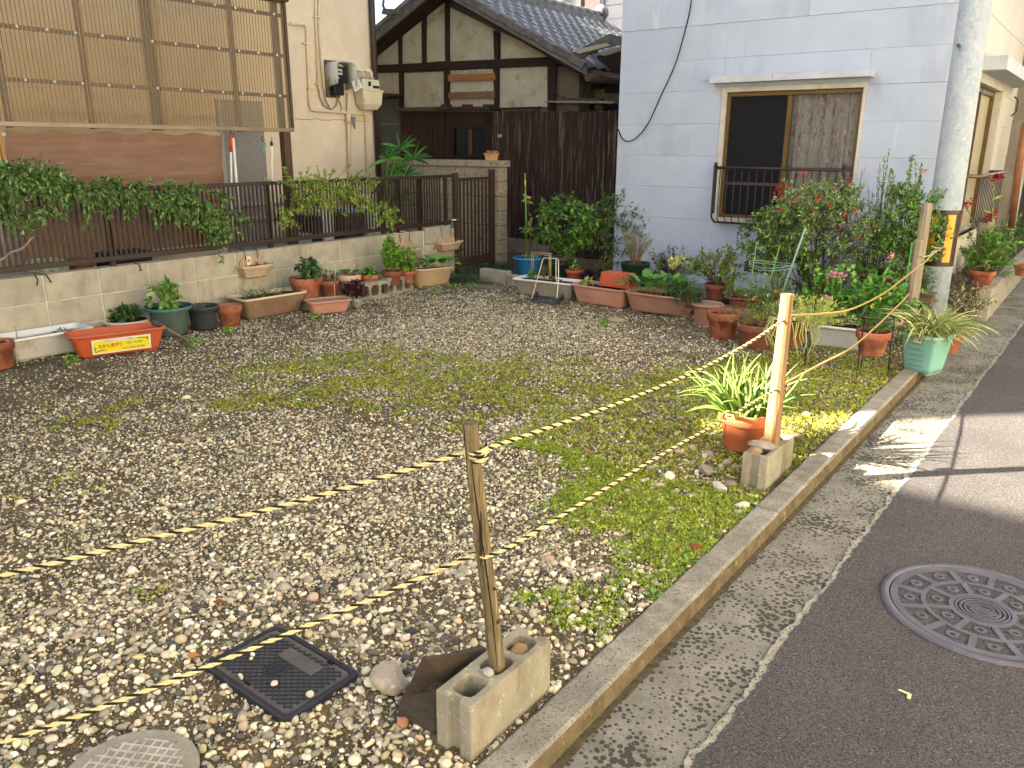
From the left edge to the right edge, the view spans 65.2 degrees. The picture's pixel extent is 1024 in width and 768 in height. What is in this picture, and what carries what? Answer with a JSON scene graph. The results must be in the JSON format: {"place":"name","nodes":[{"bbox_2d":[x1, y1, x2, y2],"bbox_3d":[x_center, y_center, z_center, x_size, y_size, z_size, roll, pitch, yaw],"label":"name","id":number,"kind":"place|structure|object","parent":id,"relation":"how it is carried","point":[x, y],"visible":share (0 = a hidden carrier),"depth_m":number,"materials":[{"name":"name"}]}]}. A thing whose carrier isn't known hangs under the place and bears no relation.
{"place":"outdoors","nodes":[
{"label":"outdoors","id":0,"kind":"place"},
{"bbox_2d":[333,207,364,239],"bbox_3d":[-2.161,-1.912,10.582,0.320,0.813,0.350,12,20,35],"label":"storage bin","id":1,"kind":"object","parent":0,"point":[348,236],"visible":0.31,"depth_m":10.41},
{"bbox_2d":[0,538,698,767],"bbox_3d":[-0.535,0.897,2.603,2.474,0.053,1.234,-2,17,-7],"label":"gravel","id":2,"kind":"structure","parent":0,"point":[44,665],"depth_m":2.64,"materials":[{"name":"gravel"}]},
{"bbox_2d":[369,660,408,695],"bbox_3d":[-0.381,0.908,2.465,0.108,0.075,0.128,-9,19,-29],"label":"rock","id":3,"kind":"object","parent":2,"relation":"on","point":[387,677],"visible":1,"depth_m":2.43,"materials":[{"name":"stone"}]},
{"bbox_2d":[375,0,403,23],"label":"sky","id":4,"kind":"structure","parent":0,"point":[389,4],"materials":[{"name":"white"}]},
{"bbox_2d":[0,252,956,767],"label":"gravel lot ground","id":5,"kind":"structure","parent":0,"point":[94,366],"depth_m":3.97,"materials":[{"name":"gravel"}]},
{"bbox_2d":[0,337,14,369],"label":"plant pot","id":6,"kind":"object","parent":5,"relation":"on","point":[6,355],"visible":1,"depth_m":5.91,"materials":[{"name":"ceramic"}]},
{"bbox_2d":[0,322,92,361],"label":"trough planter","id":7,"kind":"object","parent":5,"relation":"on","point":[39,342],"visible":0.8,"depth_m":6.27,"materials":[{"name":"white plastic"}]},
{"bbox_2d":[64,322,165,358],"bbox_3d":[-3.166,-0.344,6.420,0.712,0.197,0.289,-11,20,-34],"label":"trough planter","id":8,"kind":"object","parent":5,"relation":"on","point":[81,340],"visible":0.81,"depth_m":6.37,"materials":[{"name":"orange plastic"}]},
{"bbox_2d":[91,334,150,354],"bbox_3d":[-3.090,-0.315,6.336,0.430,0.121,0.038,-11,20,-34],"label":"printed sign","id":9,"kind":"object","parent":8,"relation":"attached to","point":[119,344],"visible":1,"depth_m":6.33,"materials":[{"name":"yellow"}]},
{"bbox_2d":[102,302,150,326],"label":"potted plant","id":10,"kind":"object","parent":5,"relation":"on","point":[122,313],"visible":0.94,"depth_m":6.93,"materials":[{"name":"green plant"}]},
{"bbox_2d":[68,730,199,767],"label":"concrete pit lid","id":11,"kind":"object","parent":5,"relation":"on","point":[154,749],"visible":1,"depth_m":2.17,"materials":[{"name":"concrete"}]},
{"bbox_2d":[0,0,297,244],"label":"terrace screen","id":12,"kind":"object","parent":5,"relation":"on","point":[147,40],"visible":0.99,"depth_m":7.52,"materials":[{"name":"brown metal"}]},
{"bbox_2d":[1,130,227,261],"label":"shade cloth","id":13,"kind":"object","parent":12,"relation":"hanging from","point":[182,159],"visible":0.56,"depth_m":7.45,"materials":[{"name":"fabric"}]},
{"bbox_2d":[133,275,198,336],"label":"potted plant","id":14,"kind":"object","parent":5,"relation":"on","point":[170,312],"visible":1,"depth_m":6.94,"materials":[{"name":"green plant"}]},
{"bbox_2d":[188,298,218,330],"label":"potted plant","id":15,"kind":"object","parent":5,"relation":"on","point":[203,316],"visible":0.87,"depth_m":7.17,"materials":[{"name":"black plastic"}]},
{"bbox_2d":[0,230,424,332],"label":"block wall","id":16,"kind":"structure","parent":5,"relation":"on","point":[92,296],"depth_m":7.23,"materials":[{"name":"concrete"}]},
{"bbox_2d":[0,174,451,273],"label":"slat fence","id":17,"kind":"object","parent":16,"relation":"on","point":[112,257],"visible":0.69,"depth_m":7.80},
{"bbox_2d":[0,153,251,263],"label":"fence vine","id":18,"kind":"object","parent":17,"relation":"attached to","point":[106,193],"visible":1,"depth_m":6.56,"materials":[{"name":"green plant"}]},
{"bbox_2d":[261,164,404,230],"bbox_3d":[-1.811,-1.978,8.594,0.291,0.780,1.902,12,20,35],"label":"fence vine","id":19,"kind":"object","parent":17,"relation":"attached to","point":[355,199],"visible":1,"depth_m":8.53,"materials":[{"name":"green plant"}]},
{"bbox_2d":[235,248,273,277],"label":"hanging planter","id":20,"kind":"object","parent":16,"relation":"hanging from","point":[251,266],"visible":1,"depth_m":7.91,"materials":[{"name":"plastic"}]},
{"bbox_2d":[217,303,241,326],"bbox_3d":[-2.605,-0.635,7.377,0.232,0.189,0.232,12,20,35],"label":"plant pot","id":21,"kind":"object","parent":5,"relation":"on","point":[229,314],"visible":0.93,"depth_m":7.31,"materials":[{"name":"ceramic"}]},
{"bbox_2d":[226,271,306,320],"bbox_3d":[-2.419,-0.897,7.862,0.592,0.440,0.955,12,20,35],"label":"trough planter","id":22,"kind":"object","parent":5,"relation":"on","point":[262,303],"visible":0.99,"depth_m":7.78,"materials":[{"name":"brown plastic"}]},
{"bbox_2d":[206,626,356,723],"bbox_3d":[-0.733,0.917,2.539,0.436,0.040,0.295,12,20,35],"label":"meter box lid","id":23,"kind":"object","parent":5,"relation":"on","point":[297,668],"visible":0.93,"depth_m":2.51,"materials":[{"name":"black plastic"}]},
{"bbox_2d":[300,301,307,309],"bbox_3d":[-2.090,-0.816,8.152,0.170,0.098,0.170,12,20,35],"label":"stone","id":24,"kind":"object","parent":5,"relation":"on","point":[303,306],"visible":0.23,"depth_m":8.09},
{"bbox_2d":[289,255,323,298],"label":"potted plant","id":25,"kind":"object","parent":24,"relation":"on","point":[309,284],"visible":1,"depth_m":8.03,"materials":[{"name":"green plant"}]},
{"bbox_2d":[303,283,351,315],"bbox_3d":[-1.842,-0.853,7.980,0.447,0.292,0.264,-9,19,-29],"label":"trough planter","id":26,"kind":"object","parent":5,"relation":"on","point":[330,304],"visible":0.98,"depth_m":7.93,"materials":[{"name":"plastic"}]},
{"bbox_2d":[320,262,338,296],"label":"potted plant","id":27,"kind":"object","parent":5,"relation":"on","point":[327,287],"visible":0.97,"depth_m":8.57,"materials":[{"name":"orange plant"}]},
{"bbox_2d":[341,273,367,307],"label":"potted plant","id":28,"kind":"object","parent":5,"relation":"on","point":[358,293],"visible":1,"depth_m":8.18,"materials":[{"name":"purple plant"}]},
{"bbox_2d":[354,279,390,300],"bbox_3d":[-1.524,-1.030,8.754,0.400,0.190,0.100,-14,22,-39],"label":"concrete block","id":29,"kind":"object","parent":5,"relation":"on","point":[377,289],"depth_m":8.75,"materials":[{"name":"concrete"}]},
{"bbox_2d":[379,275,413,293],"bbox_3d":[-1.313,-1.131,9.095,0.100,0.190,0.420,15,22,40],"label":"concrete block","id":30,"kind":"object","parent":5,"relation":"on","point":[401,287],"depth_m":9.10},
{"bbox_2d":[379,232,402,284],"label":"potted plant","id":31,"kind":"object","parent":30,"relation":"on","point":[392,252],"visible":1,"depth_m":8.95,"materials":[{"name":"green plant"}]},
{"bbox_2d":[397,245,419,282],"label":"potted plant","id":32,"kind":"object","parent":30,"relation":"on","point":[409,273],"visible":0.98,"depth_m":9.10,"materials":[{"name":"green plant"}]},
{"bbox_2d":[368,132,432,233],"bbox_3d":[-1.454,-2.364,10.453,0.547,1.760,1.224,12,20,35],"label":"fan palm","id":33,"kind":"object","parent":5,"relation":"on","point":[393,150],"visible":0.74,"depth_m":10.39,"materials":[{"name":"green plant"}]},
{"bbox_2d":[0,336,821,767],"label":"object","id":34,"kind":"object","parent":5,"relation":"on","point":[322,548],"visible":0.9,"depth_m":3.41,"materials":[{"name":"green plant"}]},
{"bbox_2d":[1,283,844,731],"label":"loose rubble","id":35,"kind":"object","parent":5,"relation":"on","point":[131,569],"visible":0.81,"depth_m":3.94,"materials":[{"name":"stone"}]},
{"bbox_2d":[98,405,760,647],"bbox_3d":[-0.467,0.582,3.647,2.510,0.048,2.247,12,20,35],"label":"sedum ground cover","id":36,"kind":"object","parent":5,"relation":"on","point":[617,582],"visible":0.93,"depth_m":3.57,"materials":[{"name":"green plant"}]},
{"bbox_2d":[406,245,461,286],"bbox_3d":[-0.967,-1.418,9.596,0.708,0.462,0.513,-4,17,-14],"label":"trough planter","id":37,"kind":"object","parent":5,"relation":"on","point":[428,274],"visible":0.86,"depth_m":9.51,"materials":[{"name":"beige plastic"}]},
{"bbox_2d":[417,224,454,273],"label":"end pier","id":38,"kind":"structure","parent":5,"relation":"on","point":[432,234],"depth_m":10.12,"materials":[{"name":"concrete"}]},
{"bbox_2d":[434,227,463,250],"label":"hanging planter","id":39,"kind":"object","parent":38,"relation":"hanging from","point":[445,243],"visible":1,"depth_m":10.18,"materials":[{"name":"plastic"}]},
{"bbox_2d":[396,645,485,733],"bbox_3d":[-0.188,0.870,2.311,0.280,0.223,0.126,-6,18,-21],"label":"slate slab","id":40,"kind":"object","parent":5,"relation":"on","point":[431,676],"depth_m":2.31,"materials":[{"name":"stone"}]},
{"bbox_2d":[0,283,899,588],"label":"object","id":41,"kind":"object","parent":5,"relation":"on","point":[392,405],"visible":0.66,"depth_m":5.32,"materials":[{"name":"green plant"}]},
{"bbox_2d":[0,294,901,655],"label":"weeds","id":42,"kind":"object","parent":5,"relation":"on","point":[412,462],"visible":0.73,"depth_m":4.32,"materials":[{"name":"green plant"}]},
{"bbox_2d":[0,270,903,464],"bbox_3d":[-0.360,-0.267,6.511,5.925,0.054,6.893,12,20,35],"label":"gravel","id":43,"kind":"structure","parent":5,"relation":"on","point":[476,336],"depth_m":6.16,"materials":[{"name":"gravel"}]},
{"bbox_2d":[7,340,902,600],"bbox_3d":[-0.274,-0.001,5.587,4.654,0.056,5.738,12,20,35],"label":"moss ground cover","id":44,"kind":"object","parent":5,"relation":"on","point":[642,422],"visible":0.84,"depth_m":5.14,"materials":[{"name":"green plant"}]},
{"bbox_2d":[451,169,494,273],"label":"metal gate","id":45,"kind":"structure","parent":5,"relation":"on","point":[475,259],"depth_m":10.65,"materials":[{"name":"brown metal"}]},
{"bbox_2d":[445,262,513,284],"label":"ornamental grass","id":46,"kind":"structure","parent":5,"relation":"on","point":[468,276],"depth_m":9.98,"materials":[{"name":"green plant"}]},
{"bbox_2d":[436,627,550,761],"bbox_3d":[-0.046,0.904,2.342,0.125,0.200,0.385,12,20,35],"label":"concrete block","id":47,"kind":"object","parent":5,"relation":"on","point":[478,712],"depth_m":2.26,"materials":[{"name":"concrete"}]},
{"bbox_2d":[462,419,505,674],"bbox_3d":[-0.072,0.486,2.199,0.126,0.819,0.049,-7,18,-24],"label":"wooden post","id":48,"kind":"object","parent":47,"relation":"on","point":[482,543],"visible":0.93,"depth_m":2.17,"materials":[{"name":"brown wood"}]},
{"bbox_2d":[0,293,909,745],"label":"striped rope","id":49,"kind":"object","parent":48,"relation":"attached to","point":[274,639],"visible":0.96,"depth_m":2.17,"materials":[{"name":"fabric"}]},
{"bbox_2d":[0,265,919,578],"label":"striped rope","id":50,"kind":"object","parent":48,"relation":"attached to","point":[482,453],"visible":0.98,"depth_m":2.09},
{"bbox_2d":[480,268,510,283],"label":"kerb block","id":51,"kind":"structure","parent":5,"relation":"on","point":[499,276],"depth_m":9.80,"materials":[{"name":"concrete"}]},
{"bbox_2d":[376,0,621,251],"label":"old timber house","id":52,"kind":"structure","parent":5,"relation":"on","point":[451,73],"depth_m":12.72,"materials":[{"name":"paint"}]},
{"bbox_2d":[379,98,400,156],"bbox_3d":[-2.158,-4.339,14.007,0.604,1.243,0.020,12,20,35],"label":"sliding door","id":53,"kind":"structure","parent":52,"relation":"in","point":[387,113],"depth_m":13.91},
{"bbox_2d":[454,129,485,154],"bbox_3d":[-0.679,-3.940,13.029,0.690,0.411,0.005,12,20,35],"label":"window pane","id":54,"kind":"structure","parent":52,"relation":"in","point":[460,135],"depth_m":13.03,"materials":[{"name":"glass"}]},
{"bbox_2d":[513,173,544,274],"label":"potted plant","id":55,"kind":"object","parent":5,"relation":"on","point":[523,263],"visible":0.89,"depth_m":10.21,"materials":[{"name":"green plant"}]},
{"bbox_2d":[512,252,580,299],"bbox_3d":[0.403,-1.205,8.876,0.784,0.475,0.334,11,19,31],"label":"trough planter","id":56,"kind":"object","parent":5,"relation":"on","point":[546,285],"visible":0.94,"depth_m":8.86,"materials":[{"name":"plastic"}]},
{"bbox_2d":[531,258,563,304],"bbox_3d":[0.421,-1.155,8.710,0.320,0.467,0.766,4,17,13],"label":"dustpan","id":57,"kind":"object","parent":5,"relation":"on","point":[547,300],"visible":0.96,"depth_m":8.60,"materials":[{"name":"metal"}]},
{"bbox_2d":[490,107,618,259],"bbox_3d":[0.598,-3.016,12.058,2.310,2.210,0.140,12,20,35],"label":"plank fence","id":58,"kind":"object","parent":5,"relation":"on","point":[549,154],"visible":0.64,"depth_m":11.90,"materials":[{"name":"wood"}]},
{"bbox_2d":[523,191,602,277],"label":"potted plant","id":59,"kind":"object","parent":5,"relation":"on","point":[581,229],"visible":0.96,"depth_m":9.97,"materials":[{"name":"green plant"}]},
{"bbox_2d":[571,276,638,308],"bbox_3d":[0.978,-0.982,8.460,0.688,0.290,0.386,12,20,35],"label":"trough planter","id":60,"kind":"object","parent":5,"relation":"on","point":[587,290],"visible":0.96,"depth_m":8.36,"materials":[{"name":"plastic"}]},
{"bbox_2d":[598,270,636,288],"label":"ribbed planter","id":61,"kind":"object","parent":60,"relation":"on","point":[608,277],"visible":0.86,"depth_m":8.31,"materials":[{"name":"orange plastic"}]},
{"bbox_2d":[586,180,649,275],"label":"potted plant","id":62,"kind":"object","parent":5,"relation":"on","point":[606,223],"visible":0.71,"depth_m":9.98,"materials":[{"name":"green plant"}]},
{"bbox_2d":[619,228,652,286],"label":"potted plant","id":63,"kind":"object","parent":5,"relation":"on","point":[637,267],"visible":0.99,"depth_m":9.14,"materials":[{"name":"green plant"}]},
{"bbox_2d":[614,268,701,317],"bbox_3d":[1.488,-0.932,8.061,0.895,0.426,0.672,12,20,35],"label":"trough planter","id":64,"kind":"object","parent":5,"relation":"on","point":[650,299],"visible":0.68,"depth_m":7.96,"materials":[{"name":"pink ceramic"}]},
{"bbox_2d":[649,245,693,279],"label":"variegated shrub","id":65,"kind":"object","parent":5,"relation":"on","point":[673,264],"visible":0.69,"depth_m":9.53,"materials":[{"name":"green plant"}]},
{"bbox_2d":[673,287,723,325],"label":"potted plant","id":66,"kind":"object","parent":5,"relation":"on","point":[701,307],"visible":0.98,"depth_m":7.48,"materials":[{"name":"green plant"}]},
{"bbox_2d":[701,297,729,304],"bbox_3d":[2.098,-0.823,8.272,0.240,0.118,0.200,12,20,35],"label":"crate","id":67,"kind":"object","parent":5,"relation":"on","point":[725,301],"visible":0.16,"depth_m":8.21,"materials":[{"name":"plastic"}]},
{"bbox_2d":[683,243,748,300],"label":"potted plant","id":68,"kind":"object","parent":67,"relation":"on","point":[717,287],"visible":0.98,"depth_m":8.11,"materials":[{"name":"green plant"}]},
{"bbox_2d":[707,306,745,339],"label":"potted plant","id":69,"kind":"object","parent":5,"relation":"on","point":[722,326],"visible":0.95,"depth_m":6.88,"materials":[{"name":"orange ceramic"}]},
{"bbox_2d":[676,350,826,452],"bbox_3d":[1.276,0.083,4.334,0.807,0.559,0.780,12,20,35],"label":"potted plant","id":70,"kind":"object","parent":5,"relation":"on","point":[741,429],"visible":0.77,"depth_m":4.30,"materials":[{"name":"green plant"}]},
{"bbox_2d":[728,299,794,348],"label":"potted plant","id":71,"kind":"object","parent":5,"relation":"on","point":[753,327],"visible":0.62,"depth_m":6.61,"materials":[{"name":"green plant"}]},
{"bbox_2d":[733,256,793,317],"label":"tall weeds","id":72,"kind":"object","parent":5,"relation":"on","point":[757,294],"visible":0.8,"depth_m":7.23,"materials":[{"name":"green plant"}]},
{"bbox_2d":[740,434,793,489],"bbox_3d":[1.304,0.394,4.079,0.125,0.190,0.400,12,20,35],"label":"concrete block","id":73,"kind":"object","parent":5,"relation":"on","point":[765,469],"depth_m":3.95,"materials":[{"name":"concrete"}]},
{"bbox_2d":[764,293,793,445],"bbox_3d":[1.316,0.011,3.969,0.067,0.926,0.069,-12,20,-35],"label":"timber post","id":74,"kind":"object","parent":73,"relation":"in","point":[773,424],"visible":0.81,"depth_m":3.92,"materials":[{"name":"wood"}]},
{"bbox_2d":[746,227,805,316],"bbox_3d":[2.316,-0.938,7.149,0.407,0.943,0.408,-4,17,-13],"label":"plant support","id":75,"kind":"object","parent":5,"relation":"on","point":[792,263],"visible":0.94,"depth_m":7.09,"materials":[{"name":"green metal"}]},
{"bbox_2d":[735,201,831,305],"bbox_3d":[2.648,-1.244,7.861,0.902,1.130,0.792,4,17,13],"label":"flowering shrub","id":76,"kind":"object","parent":5,"relation":"on","point":[770,253],"visible":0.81,"depth_m":7.73,"materials":[{"name":"green plant"}]},
{"bbox_2d":[763,294,855,365],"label":"potted plant","id":77,"kind":"object","parent":5,"relation":"on","point":[798,330],"visible":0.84,"depth_m":5.94,"materials":[{"name":"green plant"}]},
{"bbox_2d":[759,149,899,312],"bbox_3d":[3.011,-1.450,7.750,1.046,1.591,1.213,-9,19,-27],"label":"sage bush","id":78,"kind":"object","parent":5,"relation":"on","point":[845,240],"visible":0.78,"depth_m":7.57,"materials":[{"name":"green plant"}]},
{"bbox_2d":[789,254,917,350],"bbox_3d":[2.668,-0.655,6.390,1.051,0.856,0.965,12,20,35],"label":"trough planter","id":79,"kind":"object","parent":5,"relation":"on","point":[841,336],"visible":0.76,"depth_m":6.56,"materials":[{"name":"plastic"}]},
{"bbox_2d":[855,308,895,376],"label":"potted plant","id":80,"kind":"object","parent":5,"relation":"on","point":[874,343],"visible":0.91,"depth_m":5.77,"materials":[{"name":"green plant"}]},
{"bbox_2d":[848,155,969,313],"bbox_3d":[3.651,-1.303,7.425,0.938,1.599,0.922,-3,17,-11],"label":"round shrub","id":81,"kind":"object","parent":5,"relation":"on","point":[891,244],"visible":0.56,"depth_m":7.27,"materials":[{"name":"green plant"}]},
{"bbox_2d":[899,239,923,345],"bbox_3d":[3.309,-0.750,6.627,0.069,0.886,0.070,12,20,35],"label":"timber post","id":82,"kind":"object","parent":5,"relation":"on","point":[915,263],"visible":0.67,"depth_m":6.55,"materials":[{"name":"wood"}]},
{"bbox_2d":[914,203,932,313],"bbox_3d":[3.403,-0.925,6.723,0.080,1.166,0.080,12,20,35],"label":"timber post","id":83,"kind":"object","parent":5,"relation":"on","point":[924,221],"visible":0.48,"depth_m":6.59,"materials":[{"name":"wood"}]},
{"bbox_2d":[918,0,992,319],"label":"utility pole","id":84,"kind":"object","parent":5,"relation":"on","point":[963,88],"visible":0.66,"depth_m":6.99,"materials":[{"name":"concrete"}]},
{"bbox_2d":[947,264,999,319],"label":"flowering herb","id":85,"kind":"object","parent":5,"relation":"on","point":[974,307],"visible":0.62,"depth_m":7.71,"materials":[{"name":"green plant"}]},
{"bbox_2d":[563,277,1023,767],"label":"street gutter","id":86,"kind":"object","parent":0,"point":[672,708],"visible":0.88,"depth_m":3.13,"materials":[{"name":"concrete"}]},
{"bbox_2d":[549,322,974,767],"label":"gutter grime","id":87,"kind":"object","parent":86,"relation":"on","point":[565,757],"visible":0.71,"depth_m":2.93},
{"bbox_2d":[682,321,1023,767],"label":"cement rim","id":88,"kind":"object","parent":86,"relation":"on","point":[722,723],"visible":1,"depth_m":2.93,"materials":[{"name":"concrete"}]},
{"bbox_2d":[975,249,1023,320],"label":"raised kerb wall","id":89,"kind":"structure","parent":86,"relation":"on","point":[1002,288],"depth_m":8.64,"materials":[{"name":"concrete"}]},
{"bbox_2d":[693,324,1023,767],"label":"street asphalt","id":90,"kind":"structure","parent":0,"point":[854,654],"depth_m":2.73,"materials":[{"name":"asphalt"}]},
{"bbox_2d":[881,563,1023,667],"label":"manhole cover","id":91,"kind":"object","parent":90,"relation":"on","point":[900,613],"visible":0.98,"depth_m":2.98,"materials":[{"name":"metal"}]},
{"bbox_2d":[947,232,1023,312],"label":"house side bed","id":92,"kind":"object","parent":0,"point":[1013,255],"visible":0.1,"depth_m":8.29,"materials":[{"name":"plant"}]},
{"bbox_2d":[956,212,1023,282],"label":"hedge plants","id":93,"kind":"object","parent":92,"relation":"on","point":[1007,237],"visible":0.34,"depth_m":10.35,"materials":[{"name":"green plant"}]},
{"bbox_2d":[959,170,1022,286],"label":"potted plant","id":94,"kind":"object","parent":92,"relation":"on","point":[986,274],"visible":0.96,"depth_m":8.13,"materials":[{"name":"green plant"}]},
{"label":"ground","id":95,"kind":"structure","parent":0,"visible":0},
{"bbox_2d":[0,0,382,277],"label":"house","id":96,"kind":"structure","parent":95,"relation":"on","point":[340,134],"depth_m":9.45,"materials":[{"name":"beige paint"}]},
{"bbox_2d":[221,99,268,250],"bbox_3d":[-3.189,-2.368,9.669,0.026,2.000,0.573,12,20,35],"label":"grey door panel","id":97,"kind":"structure","parent":96,"relation":"in","point":[250,161],"depth_m":9.59,"materials":[{"name":"metal"}]},
{"bbox_2d":[324,60,357,97],"bbox_3d":[-2.217,-3.954,10.374,0.240,0.456,0.343,12,20,35],"label":"electricity meter","id":98,"kind":"object","parent":96,"relation":"attached to","point":[337,77],"visible":1,"depth_m":10.36,"materials":[{"name":"white plastic"}]},
{"bbox_2d":[355,67,383,109],"bbox_3d":[-1.939,-3.970,10.764,0.202,0.531,0.417,12,20,35],"label":"gas meter","id":99,"kind":"object","parent":96,"relation":"attached to","point":[368,94],"visible":0.92,"depth_m":10.72,"materials":[{"name":"beige metal"}]},
{"bbox_2d":[381,158,509,265],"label":"stone block wall","id":100,"kind":"structure","parent":95,"relation":"on","point":[469,168],"depth_m":11.22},
{"bbox_2d":[559,0,622,29],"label":"white sided house","id":101,"kind":"structure","parent":95,"relation":"on","point":[615,9],"depth_m":18.93,"materials":[{"name":"white"}]},
{"bbox_2d":[476,313,974,767],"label":"kerb","id":102,"kind":"structure","parent":95,"relation":"on","point":[549,732],"depth_m":2.87,"materials":[{"name":"concrete"}]},
{"bbox_2d":[872,298,1001,375],"bbox_3d":[3.117,-0.350,5.957,0.917,0.523,1.027,12,20,35],"label":"potted plant","id":103,"kind":"object","parent":102,"relation":"on","point":[926,344],"visible":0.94,"depth_m":5.88,"materials":[{"name":"teal plastic"}]},
{"bbox_2d":[612,0,1023,301],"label":"blue house","id":104,"kind":"structure","parent":95,"relation":"on","point":[856,86],"depth_m":8.69,"materials":[{"name":"paint"}]},
{"bbox_2d":[710,162,849,229],"bbox_3d":[2.850,-2.033,8.605,1.406,0.661,0.218,12,20,35],"label":"window railing","id":105,"kind":"object","parent":104,"relation":"attached to","point":[843,170],"depth_m":8.61,"materials":[{"name":"metal"}]},
{"bbox_2d":[718,88,863,223],"bbox_3d":[2.974,-2.452,8.628,1.426,1.341,0.090,12,20,35],"label":"window frame","id":106,"kind":"structure","parent":104,"relation":"in","point":[790,93],"depth_m":8.60,"materials":[{"name":"gold metal"}]},
{"bbox_2d":[958,170,1006,235],"bbox_3d":[5.351,-2.078,9.113,0.195,0.650,2.159,12,20,35],"label":"window railing","id":107,"kind":"object","parent":104,"relation":"on","point":[991,173],"depth_m":8.84,"materials":[{"name":"brown metal"}]},
{"bbox_2d":[993,57,1023,241],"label":"dark street house","id":108,"kind":"structure","parent":95,"relation":"on","point":[1011,205],"depth_m":10.88,"materials":[{"name":"orange metal"}]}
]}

